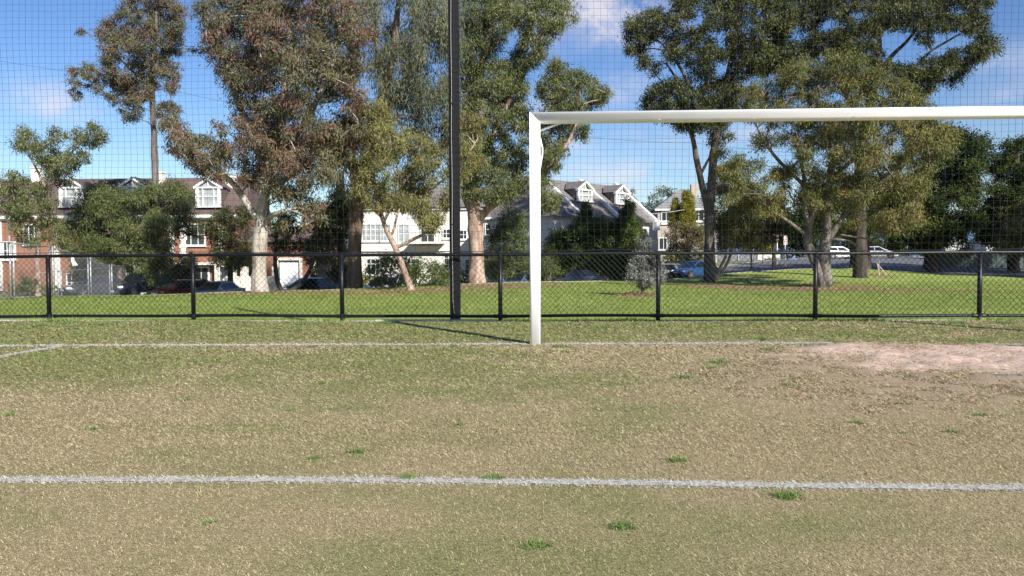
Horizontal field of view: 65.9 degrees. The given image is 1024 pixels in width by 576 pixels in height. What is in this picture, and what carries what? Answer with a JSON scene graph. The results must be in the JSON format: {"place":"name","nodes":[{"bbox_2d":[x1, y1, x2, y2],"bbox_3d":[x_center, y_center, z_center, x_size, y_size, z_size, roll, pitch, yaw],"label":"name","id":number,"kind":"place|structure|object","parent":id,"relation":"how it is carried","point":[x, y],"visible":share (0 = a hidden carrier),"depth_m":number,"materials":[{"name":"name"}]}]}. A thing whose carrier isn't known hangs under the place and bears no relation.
{"place":"outdoors","nodes":[
{"label":"outdoors","id":0,"kind":"place"},
{"bbox_2d":[0,256,922,295],"bbox_3d":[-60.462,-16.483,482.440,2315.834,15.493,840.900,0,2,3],"label":"ground","id":1,"kind":"structure","parent":0,"point":[718,263],"depth_m":89.73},
{"bbox_2d":[56,179,96,259],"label":"bare tree","id":2,"kind":"object","parent":1,"relation":"on","point":[75,200],"visible":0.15,"depth_m":71.73,"materials":[{"name":"grey plant"}]},
{"bbox_2d":[64,257,137,294],"bbox_3d":[-33.544,-1.078,64.662,6.518,3.954,4.142,0,2,3],"label":"shrub","id":3,"kind":"object","parent":1,"relation":"on","point":[80,266],"visible":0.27,"depth_m":64.02,"materials":[{"name":"green plant"}]},
{"bbox_2d":[0,167,273,291],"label":"brick terrace","id":4,"kind":"structure","parent":1,"relation":"on","point":[216,199],"depth_m":72.92,"materials":[{"name":"red brick"}]},
{"bbox_2d":[1,241,16,260],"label":"window","id":5,"kind":"structure","parent":4,"relation":"in","point":[5,246],"depth_m":72.97,"materials":[{"name":"white glass"}]},
{"bbox_2d":[22,224,35,245],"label":"window","id":6,"kind":"structure","parent":4,"relation":"in","point":[24,224],"depth_m":72.84,"materials":[{"name":"white glass"}]},
{"bbox_2d":[66,273,74,284],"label":"window","id":7,"kind":"structure","parent":4,"relation":"in","point":[68,279],"depth_m":72.84,"materials":[{"name":"white glass"}]},
{"bbox_2d":[182,224,206,246],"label":"window","id":8,"kind":"structure","parent":4,"relation":"in","point":[191,242],"depth_m":72.17,"materials":[{"name":"white glass"}]},
{"bbox_2d":[196,266,209,281],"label":"door","id":9,"kind":"structure","parent":4,"relation":"in","point":[203,268],"depth_m":72.19,"materials":[{"name":"white glass"}]},
{"bbox_2d":[163,249,198,279],"bbox_3d":[-26.460,-1.168,63.258,2.623,4.161,3.656,-1,2,-31],"label":"shrub","id":10,"kind":"object","parent":1,"relation":"on","point":[178,265],"visible":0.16,"depth_m":63.21,"materials":[{"name":"green plant"}]},
{"bbox_2d":[237,256,251,275],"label":"shrub","id":11,"kind":"object","parent":1,"relation":"on","point":[250,270],"visible":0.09,"depth_m":66.08,"materials":[{"name":"brown plant"}]},
{"bbox_2d":[220,267,279,290],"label":"garden wall","id":12,"kind":"structure","parent":1,"relation":"on","point":[247,284],"depth_m":64.84,"materials":[{"name":"white paint"}]},
{"bbox_2d":[238,227,336,287],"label":"brick garage","id":13,"kind":"structure","parent":1,"relation":"on","point":[295,265],"depth_m":72.09,"materials":[{"name":"brown brick"}]},
{"bbox_2d":[280,260,298,287],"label":"garage door","id":14,"kind":"structure","parent":13,"relation":"in","point":[294,265],"depth_m":72.12,"materials":[{"name":"white paint"}]},
{"bbox_2d":[300,243,329,272],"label":"shrub","id":15,"kind":"object","parent":1,"relation":"on","point":[307,261],"visible":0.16,"depth_m":66.53,"materials":[{"name":"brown plant"}]},
{"bbox_2d":[361,187,484,282],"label":"cream house","id":16,"kind":"structure","parent":1,"relation":"on","point":[442,242],"depth_m":80.36,"materials":[{"name":"cream render"},{"name":"grey tile"},{"name":"glass"}]},
{"bbox_2d":[362,224,379,241],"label":"window","id":17,"kind":"structure","parent":16,"relation":"in","point":[368,230],"depth_m":80.49,"materials":[{"name":"white glass"}]},
{"bbox_2d":[366,258,379,275],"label":"window","id":18,"kind":"structure","parent":16,"relation":"in","point":[367,264],"depth_m":80.61,"materials":[{"name":"white glass"}]},
{"bbox_2d":[378,224,390,241],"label":"window","id":19,"kind":"structure","parent":16,"relation":"in","point":[383,238],"depth_m":80.45,"materials":[{"name":"white glass"}]},
{"bbox_2d":[397,224,409,243],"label":"window","id":20,"kind":"structure","parent":16,"relation":"in","point":[406,227],"depth_m":80.33,"materials":[{"name":"white glass"}]},
{"bbox_2d":[420,228,434,241],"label":"window","id":21,"kind":"structure","parent":16,"relation":"in","point":[425,238],"depth_m":80.27,"materials":[{"name":"white glass"}]},
{"bbox_2d":[442,229,448,239],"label":"window","id":22,"kind":"structure","parent":16,"relation":"in","point":[445,231],"depth_m":80.14,"materials":[{"name":"white glass"}]},
{"bbox_2d":[443,252,449,271],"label":"window","id":23,"kind":"structure","parent":16,"relation":"in","point":[445,259],"depth_m":80.27,"materials":[{"name":"white glass"}]},
{"bbox_2d":[460,230,467,240],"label":"window","id":24,"kind":"structure","parent":16,"relation":"in","point":[463,235],"depth_m":80.06,"materials":[{"name":"white glass"}]},
{"bbox_2d":[464,259,469,274],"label":"window","id":25,"kind":"structure","parent":16,"relation":"in","point":[467,264],"depth_m":80.18,"materials":[{"name":"black glass"}]},
{"bbox_2d":[483,204,501,282],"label":"white cottage","id":26,"kind":"structure","parent":1,"relation":"on","point":[485,224],"depth_m":74.02,"materials":[{"name":"white paint"}]},
{"bbox_2d":[485,223,491,234],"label":"window","id":27,"kind":"structure","parent":26,"relation":"in","point":[486,224],"depth_m":73.92,"materials":[{"name":"white glass"}]},
{"bbox_2d":[484,179,659,281],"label":"townhouse row","id":28,"kind":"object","parent":1,"relation":"on","point":[595,195],"visible":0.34,"depth_m":73.34,"materials":[{"name":"grey tile"}]},
{"bbox_2d":[641,183,677,210],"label":"tree","id":29,"kind":"object","parent":1,"relation":"on","point":[665,191],"visible":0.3,"depth_m":147.38,"materials":[{"name":"green plant"}]},
{"bbox_2d":[662,250,682,264],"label":"shrub","id":30,"kind":"object","parent":1,"relation":"on","point":[672,259],"visible":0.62,"depth_m":79.30,"materials":[{"name":"green plant"}]},
{"bbox_2d":[667,193,680,251],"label":"pencil cypress tree","id":31,"kind":"object","parent":1,"relation":"on","point":[673,216],"visible":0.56,"depth_m":86.55,"materials":[{"name":"green plant"}]},
{"bbox_2d":[663,219,704,262],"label":"shrub","id":32,"kind":"object","parent":1,"relation":"on","point":[697,237],"visible":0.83,"depth_m":80.98,"materials":[{"name":"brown plant"}]},
{"bbox_2d":[649,184,720,262],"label":"beige house","id":33,"kind":"structure","parent":1,"relation":"on","point":[659,244],"depth_m":96.11,"materials":[{"name":"grey tile"}]},
{"bbox_2d":[658,238,668,250],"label":"window","id":34,"kind":"structure","parent":33,"relation":"in","point":[661,244],"depth_m":96.08,"materials":[{"name":"white glass"}]},
{"bbox_2d":[660,211,669,224],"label":"window","id":35,"kind":"structure","parent":33,"relation":"in","point":[664,216],"depth_m":95.96,"materials":[{"name":"white glass"}]},
{"bbox_2d":[677,188,697,255],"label":"pencil cypress tree","id":36,"kind":"object","parent":1,"relation":"on","point":[688,201],"visible":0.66,"depth_m":85.51,"materials":[{"name":"green plant"}]},
{"bbox_2d":[719,254,756,260],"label":"grey yard fence","id":37,"kind":"object","parent":1,"relation":"on","point":[733,257],"visible":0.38,"depth_m":101.70,"materials":[{"name":"metal"}]},
{"bbox_2d":[757,254,779,262],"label":"cream yard wall","id":38,"kind":"structure","parent":1,"relation":"on","point":[759,257],"depth_m":102.36,"materials":[{"name":"beige paint"}]},
{"bbox_2d":[741,213,923,258],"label":"hedge","id":39,"kind":"object","parent":1,"relation":"on","point":[815,240],"visible":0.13,"depth_m":105.29,"materials":[{"name":"plant"}]},
{"bbox_2d":[941,237,960,250],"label":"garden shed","id":40,"kind":"structure","parent":1,"relation":"on","point":[946,249],"depth_m":89.76,"materials":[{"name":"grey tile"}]},
{"bbox_2d":[968,237,996,254],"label":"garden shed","id":41,"kind":"structure","parent":1,"relation":"on","point":[979,247],"depth_m":95.40,"materials":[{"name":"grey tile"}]},
{"bbox_2d":[0,319,1023,575],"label":"sports field","id":42,"kind":"structure","parent":0,"point":[844,347],"depth_m":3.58,"materials":[{"name":"plant"}]},
{"bbox_2d":[0,344,64,357],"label":"goal area side line","id":43,"kind":"object","parent":42,"relation":"on","point":[31,350],"visible":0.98,"depth_m":8.23,"materials":[{"name":"paint"}]},
{"bbox_2d":[0,341,835,346],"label":"goal line","id":44,"kind":"object","parent":42,"relation":"on","point":[477,343],"visible":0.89,"depth_m":8.82,"materials":[{"name":"paint"}]},
{"bbox_2d":[448,0,460,318],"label":"net pole","id":45,"kind":"object","parent":42,"relation":"on","point":[454,148],"visible":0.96,"depth_m":12.31,"materials":[{"name":"metal"}]},
{"bbox_2d":[0,0,1023,253],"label":"ball stop net","id":46,"kind":"object","parent":45,"relation":"hanging from","point":[500,130],"visible":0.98,"depth_m":12.22,"materials":[{"name":"black fabric"}]},
{"bbox_2d":[0,319,1020,321],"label":"mowing strip","id":47,"kind":"object","parent":42,"relation":"on","point":[430,320],"visible":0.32,"depth_m":12.23,"materials":[{"name":"concrete"}]},
{"bbox_2d":[0,250,1023,320],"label":"chain link fence","id":48,"kind":"object","parent":47,"relation":"on","point":[657,315],"visible":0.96,"depth_m":12.19,"materials":[{"name":"black metal"}]},
{"bbox_2d":[0,473,1023,492],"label":"goal area line","id":49,"kind":"object","parent":42,"relation":"on","point":[479,481],"visible":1,"depth_m":3.35,"materials":[{"name":"paint"}]},
{"bbox_2d":[0,315,1023,549],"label":"weeds","id":50,"kind":"object","parent":42,"relation":"on","point":[620,524],"visible":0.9,"depth_m":8.11,"materials":[{"name":"green plant"}]},
{"bbox_2d":[529,106,1023,344],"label":"football goal","id":51,"kind":"object","parent":42,"relation":"on","point":[536,119],"visible":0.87,"depth_m":8.64,"materials":[{"name":"white paint"}]},
{"bbox_2d":[0,269,1023,319],"bbox_3d":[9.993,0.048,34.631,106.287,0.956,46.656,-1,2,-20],"label":"lawn","id":52,"kind":"structure","parent":0,"point":[783,275],"depth_m":28.36,"materials":[{"name":"green plant"}]},
{"bbox_2d":[0,119,109,295],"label":"gum tree","id":53,"kind":"object","parent":52,"relation":"on","point":[26,212],"visible":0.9,"depth_m":50.71,"materials":[{"name":"green plant"}]},
{"bbox_2d":[0,235,128,298],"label":"court fence","id":54,"kind":"object","parent":52,"relation":"on","point":[58,273],"visible":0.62,"depth_m":35.84,"materials":[{"name":"metal"}]},
{"bbox_2d":[152,0,383,292],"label":"gum tree","id":55,"kind":"object","parent":52,"relation":"on","point":[281,40],"visible":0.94,"depth_m":38.05,"materials":[{"name":"green plant"}]},
{"bbox_2d":[308,93,491,289],"bbox_3d":[-5.841,-4.866,40.228,9.703,10.509,5.300,0,2,3],"label":"wattle tree","id":56,"kind":"object","parent":52,"relation":"on","point":[384,153],"visible":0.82,"depth_m":39.26,"materials":[{"name":"green plant"}]},
{"bbox_2d":[357,249,466,287],"bbox_3d":[-5.813,-0.763,46.310,6.208,3.142,4.416,0,2,3],"label":"shrub","id":57,"kind":"object","parent":52,"relation":"on","point":[399,278],"visible":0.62,"depth_m":45.45,"materials":[{"name":"green plant"}]},
{"bbox_2d":[541,256,560,280],"bbox_3d":[2.511,-1.031,55.946,1.949,2.642,2.238,0,2,3],"label":"shrub","id":58,"kind":"object","parent":52,"relation":"on","point":[546,277],"visible":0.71,"depth_m":55.90,"materials":[{"name":"green plant"}]},
{"bbox_2d":[159,281,1022,298],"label":"leaf litter","id":59,"kind":"object","parent":52,"relation":"on","point":[802,288],"visible":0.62,"depth_m":40.20,"materials":[{"name":"brown plant"}]},
{"bbox_2d":[618,291,655,296],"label":"mulch","id":60,"kind":"object","parent":52,"relation":"on","point":[638,293],"visible":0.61,"depth_m":31.55,"materials":[{"name":"brown wood"}]},
{"bbox_2d":[624,234,668,294],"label":"silver sapling tree","id":61,"kind":"object","parent":52,"relation":"on","point":[648,268],"visible":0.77,"depth_m":31.60,"materials":[{"name":"grey plant"}]},
{"bbox_2d":[617,0,802,281],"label":"tall dark gum tree","id":62,"kind":"object","parent":52,"relation":"on","point":[739,50],"visible":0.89,"depth_m":51.87,"materials":[{"name":"green plant"}]},
{"bbox_2d":[693,157,770,278],"bbox_3d":[15.721,-4.819,56.270,5.127,9.202,5.414,1,2,28],"label":"feathery tree","id":63,"kind":"object","parent":52,"relation":"on","point":[725,227],"visible":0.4,"depth_m":55.63,"materials":[{"name":"green plant"}]},
{"bbox_2d":[707,42,965,287],"bbox_3d":[18.678,-6.899,44.922,15.575,14.403,9.550,0,2,3],"label":"spreading gum tree","id":64,"kind":"object","parent":52,"relation":"on","point":[843,70],"visible":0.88,"depth_m":43.92,"materials":[{"name":"green plant"}]},
{"bbox_2d":[748,0,1008,277],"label":"broad dark gum tree","id":65,"kind":"object","parent":52,"relation":"on","point":[969,23],"visible":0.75,"depth_m":52.98,"materials":[{"name":"green plant"}]},
{"bbox_2d":[0,257,1023,296],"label":"road","id":66,"kind":"structure","parent":0,"point":[758,266],"depth_m":76.74,"materials":[{"name":"grey asphalt"}]},
{"bbox_2d":[8,276,57,295],"bbox_3d":[-31.385,-0.033,51.610,3.126,1.662,2.761,-1,2,-27],"label":"shrub","id":67,"kind":"object","parent":66,"relation":"on","point":[25,281],"visible":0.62,"depth_m":51.26,"materials":[{"name":"green plant"}]},
{"bbox_2d":[57,275,125,295],"bbox_3d":[-28.059,-0.099,53.345,2.040,1.496,4.685,1,2,33],"label":"parked car","id":68,"kind":"object","parent":66,"relation":"on","point":[79,293],"visible":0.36,"depth_m":52.46,"materials":[{"name":"grey paint"}]},
{"bbox_2d":[55,174,202,287],"bbox_3d":[-27.222,-3.622,56.267,10.953,9.061,6.947,0,2,3],"label":"pepper tree","id":69,"kind":"object","parent":66,"relation":"on","point":[136,235],"visible":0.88,"depth_m":55.28,"materials":[{"name":"green plant"}]},
{"bbox_2d":[109,273,171,294],"bbox_3d":[-26.014,-0.156,55.246,2.140,1.756,4.565,1,2,25],"label":"parked car","id":70,"kind":"object","parent":66,"relation":"on","point":[126,285],"visible":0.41,"depth_m":54.28,"materials":[{"name":"blue paint"}]},
{"bbox_2d":[141,279,205,294],"bbox_3d":[-21.593,0.226,51.048,2.040,1.526,4.285,1,3,35],"label":"parked car","id":71,"kind":"object","parent":66,"relation":"on","point":[169,287],"visible":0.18,"depth_m":50.40,"materials":[{"name":"red paint"}]},
{"bbox_2d":[186,281,245,293],"bbox_3d":[-19.290,0.302,51.468,2.040,1.496,4.685,0,2,11],"label":"parked car","id":72,"kind":"object","parent":66,"relation":"on","point":[230,288],"visible":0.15,"depth_m":51.00,"materials":[{"name":"blue metal"}]},
{"bbox_2d":[267,194,340,289],"bbox_3d":[-12.451,-2.309,47.582,4.907,6.777,3.867,0,2,3],"label":"crooked tree","id":73,"kind":"object","parent":66,"relation":"on","point":[321,231],"visible":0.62,"depth_m":46.93,"materials":[{"name":"green plant"}]},
{"bbox_2d":[278,277,338,289],"bbox_3d":[-13.216,0.200,51.182,4.565,1.756,2.140,-2,3,-39],"label":"parked car","id":74,"kind":"object","parent":66,"relation":"on","point":[318,285],"visible":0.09,"depth_m":50.83,"materials":[{"name":"blue paint"}]},
{"bbox_2d":[318,263,333,276],"bbox_3d":[-13.127,-0.410,58.449,2.610,2.961,0.465,0,2,3],"label":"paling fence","id":75,"kind":"object","parent":66,"relation":"on","point":[323,270],"visible":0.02,"depth_m":58.66,"materials":[{"name":"wood"}]},
{"bbox_2d":[312,170,369,288],"bbox_3d":[-10.690,-3.142,49.356,4.794,8.408,4.351,1,3,38],"label":"dark trunk tree","id":76,"kind":"object","parent":66,"relation":"on","point":[342,229],"visible":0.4,"depth_m":48.65,"materials":[{"name":"green plant"}]},
{"bbox_2d":[363,275,417,287],"bbox_3d":[-8.433,0.007,53.466,2.140,1.756,4.565,2,3,45],"label":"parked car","id":77,"kind":"object","parent":66,"relation":"on","point":[387,284],"visible":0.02,"depth_m":52.78,"materials":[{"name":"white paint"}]},
{"bbox_2d":[315,0,478,288],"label":"weeping gum tree","id":78,"kind":"object","parent":66,"relation":"on","point":[410,50],"visible":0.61,"depth_m":44.58,"materials":[{"name":"green plant"}]},
{"bbox_2d":[446,266,486,283],"bbox_3d":[-3.492,-0.536,52.207,3.316,2.004,2.337,1,2,28],"label":"shrub","id":79,"kind":"object","parent":66,"relation":"on","point":[466,276],"visible":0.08,"depth_m":51.58,"materials":[{"name":"green plant"}]},
{"bbox_2d":[483,203,529,282],"bbox_3d":[-0.452,-2.776,58.082,4.848,7.040,4.301,0,2,3],"label":"shrub","id":80,"kind":"object","parent":66,"relation":"on","point":[503,230],"visible":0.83,"depth_m":57.28,"materials":[{"name":"green plant"}]},
{"bbox_2d":[502,273,529,281],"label":"parked car","id":81,"kind":"object","parent":66,"relation":"on","point":[517,278],"visible":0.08,"depth_m":56.88,"materials":[{"name":"blue paint"}]},
{"bbox_2d":[28,268,1017,296],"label":"kerb","id":82,"kind":"structure","parent":66,"relation":"on","point":[634,280],"depth_m":54.98,"materials":[{"name":"concrete"}]},
{"bbox_2d":[459,0,614,283],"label":"forked gum tree","id":83,"kind":"object","parent":66,"relation":"on","point":[491,40],"visible":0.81,"depth_m":48.72,"materials":[{"name":"green plant"}]},
{"bbox_2d":[551,269,607,280],"bbox_3d":[4.948,-0.708,60.856,4.685,1.496,2.040,0,2,-1],"label":"parked car","id":84,"kind":"object","parent":66,"relation":"on","point":[573,277],"visible":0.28,"depth_m":60.07,"materials":[{"name":"blue paint"}]},
{"bbox_2d":[575,199,598,249],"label":"cypress tree","id":85,"kind":"object","parent":66,"relation":"on","point":[586,213],"visible":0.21,"depth_m":64.92,"materials":[{"name":"green plant"}]},
{"bbox_2d":[541,211,655,280],"bbox_3d":[6.760,-2.935,63.786,10.080,6.570,5.943,0,2,3],"label":"hedge","id":86,"kind":"object","parent":66,"relation":"on","point":[561,239],"visible":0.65,"depth_m":62.56,"materials":[{"name":"green leaves"},{"name":"brown bark"}]},
{"bbox_2d":[613,195,651,280],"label":"cypress tree","id":87,"kind":"object","parent":66,"relation":"on","point":[627,209],"visible":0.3,"depth_m":63.51,"materials":[{"name":"green plant"}]},
{"bbox_2d":[660,263,685,278],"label":"parked car","id":88,"kind":"object","parent":66,"relation":"on","point":[670,266],"visible":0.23,"depth_m":65.22,"materials":[{"name":"silver metal"}]},
{"bbox_2d":[669,261,717,276],"bbox_3d":[15.055,-1.504,65.379,4.285,1.526,2.040,-2,3,-35],"label":"parked car","id":89,"kind":"object","parent":66,"relation":"on","point":[685,266],"visible":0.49,"depth_m":64.50,"materials":[{"name":"blue paint"}]},
{"bbox_2d":[715,201,791,271],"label":"tree","id":90,"kind":"object","parent":66,"relation":"on","point":[769,228],"visible":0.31,"depth_m":68.44,"materials":[{"name":"green plant"}]},
{"bbox_2d":[758,239,771,263],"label":"shrub","id":91,"kind":"object","parent":66,"relation":"on","point":[769,248],"visible":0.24,"depth_m":86.50,"materials":[{"name":"green plant"}]},
{"bbox_2d":[760,232,775,269],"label":"timber post","id":92,"kind":"object","parent":66,"relation":"on","point":[774,255],"visible":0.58,"depth_m":68.86,"materials":[{"name":"wood"}]},
{"bbox_2d":[831,246,849,258],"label":"parked car","id":93,"kind":"object","parent":66,"relation":"on","point":[838,248],"visible":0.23,"depth_m":92.50,"materials":[{"name":"white paint"}]},
{"bbox_2d":[869,246,898,258],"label":"parked car","id":94,"kind":"object","parent":66,"relation":"on","point":[881,248],"visible":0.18,"depth_m":94.31,"materials":[{"name":"white paint"}]},
{"bbox_2d":[783,120,1000,271],"bbox_3d":[31.465,-7.229,65.386,19.348,14.215,11.578,0,2,3],"label":"shade tree","id":95,"kind":"object","parent":66,"relation":"on","point":[951,189],"visible":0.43,"depth_m":62.99,"materials":[{"name":"dark green leaves"},{"name":"dark bark"}]},
{"bbox_2d":[940,254,1023,267],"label":"green steel fence","id":96,"kind":"object","parent":66,"relation":"on","point":[955,258],"visible":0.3,"depth_m":72.13,"materials":[{"name":"metal"}]},
{"bbox_2d":[971,133,1023,270],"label":"conifer tree","id":97,"kind":"object","parent":66,"relation":"on","point":[1012,159],"visible":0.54,"depth_m":64.69,"materials":[{"name":"green plant"}]},
{"bbox_2d":[988,197,1023,272],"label":"olive tree","id":98,"kind":"object","parent":66,"relation":"on","point":[1015,227],"visible":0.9,"depth_m":61.81,"materials":[{"name":"green plant"}]},
{"bbox_2d":[0,0,1023,226],"label":"sky","id":99,"kind":"structure","parent":0,"point":[54,28],"materials":[{"name":"blue"}]},
{"bbox_2d":[347,214,1023,259],"bbox_3d":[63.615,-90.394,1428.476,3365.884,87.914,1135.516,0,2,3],"label":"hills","id":100,"kind":"structure","parent":0,"point":[971,236],"depth_m":1496.16,"materials":[{"name":"green plant"}]},
{"bbox_2d":[607,258,797,280],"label":"footpath","id":101,"kind":"structure","parent":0,"point":[746,263],"depth_m":90.77,"materials":[{"name":"concrete"}]},
{"bbox_2d":[0,171,36,293],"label":"bare tree","id":102,"kind":"object","parent":101,"relation":"on","point":[5,215],"visible":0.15,"depth_m":61.64,"materials":[{"name":"grey plant"}]},
{"bbox_2d":[61,0,192,270],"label":"slender gum tree","id":103,"kind":"object","parent":101,"relation":"on","point":[149,67],"visible":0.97,"depth_m":58.12,"materials":[{"name":"green plant"}]},
{"bbox_2d":[167,202,256,281],"bbox_3d":[-22.639,-2.781,59.347,7.910,7.708,4.695,0,2,3],"label":"ivy tree","id":104,"kind":"object","parent":101,"relation":"on","point":[225,227],"visible":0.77,"depth_m":58.41,"materials":[{"name":"green plant"}]},
{"bbox_2d":[310,267,322,276],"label":"shrub","id":105,"kind":"object","parent":101,"relation":"on","point":[314,274],"visible":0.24,"depth_m":60.39,"materials":[{"name":"green plant"}]},
{"bbox_2d":[682,251,703,261],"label":"shrub","id":106,"kind":"object","parent":101,"relation":"on","point":[689,258],"visible":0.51,"depth_m":79.12,"materials":[{"name":"green plant"}]},
{"bbox_2d":[563,134,888,157],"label":"overhead wire","id":107,"kind":"object","parent":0,"point":[697,143],"visible":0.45,"depth_m":69.00,"materials":[{"name":"black metal"}]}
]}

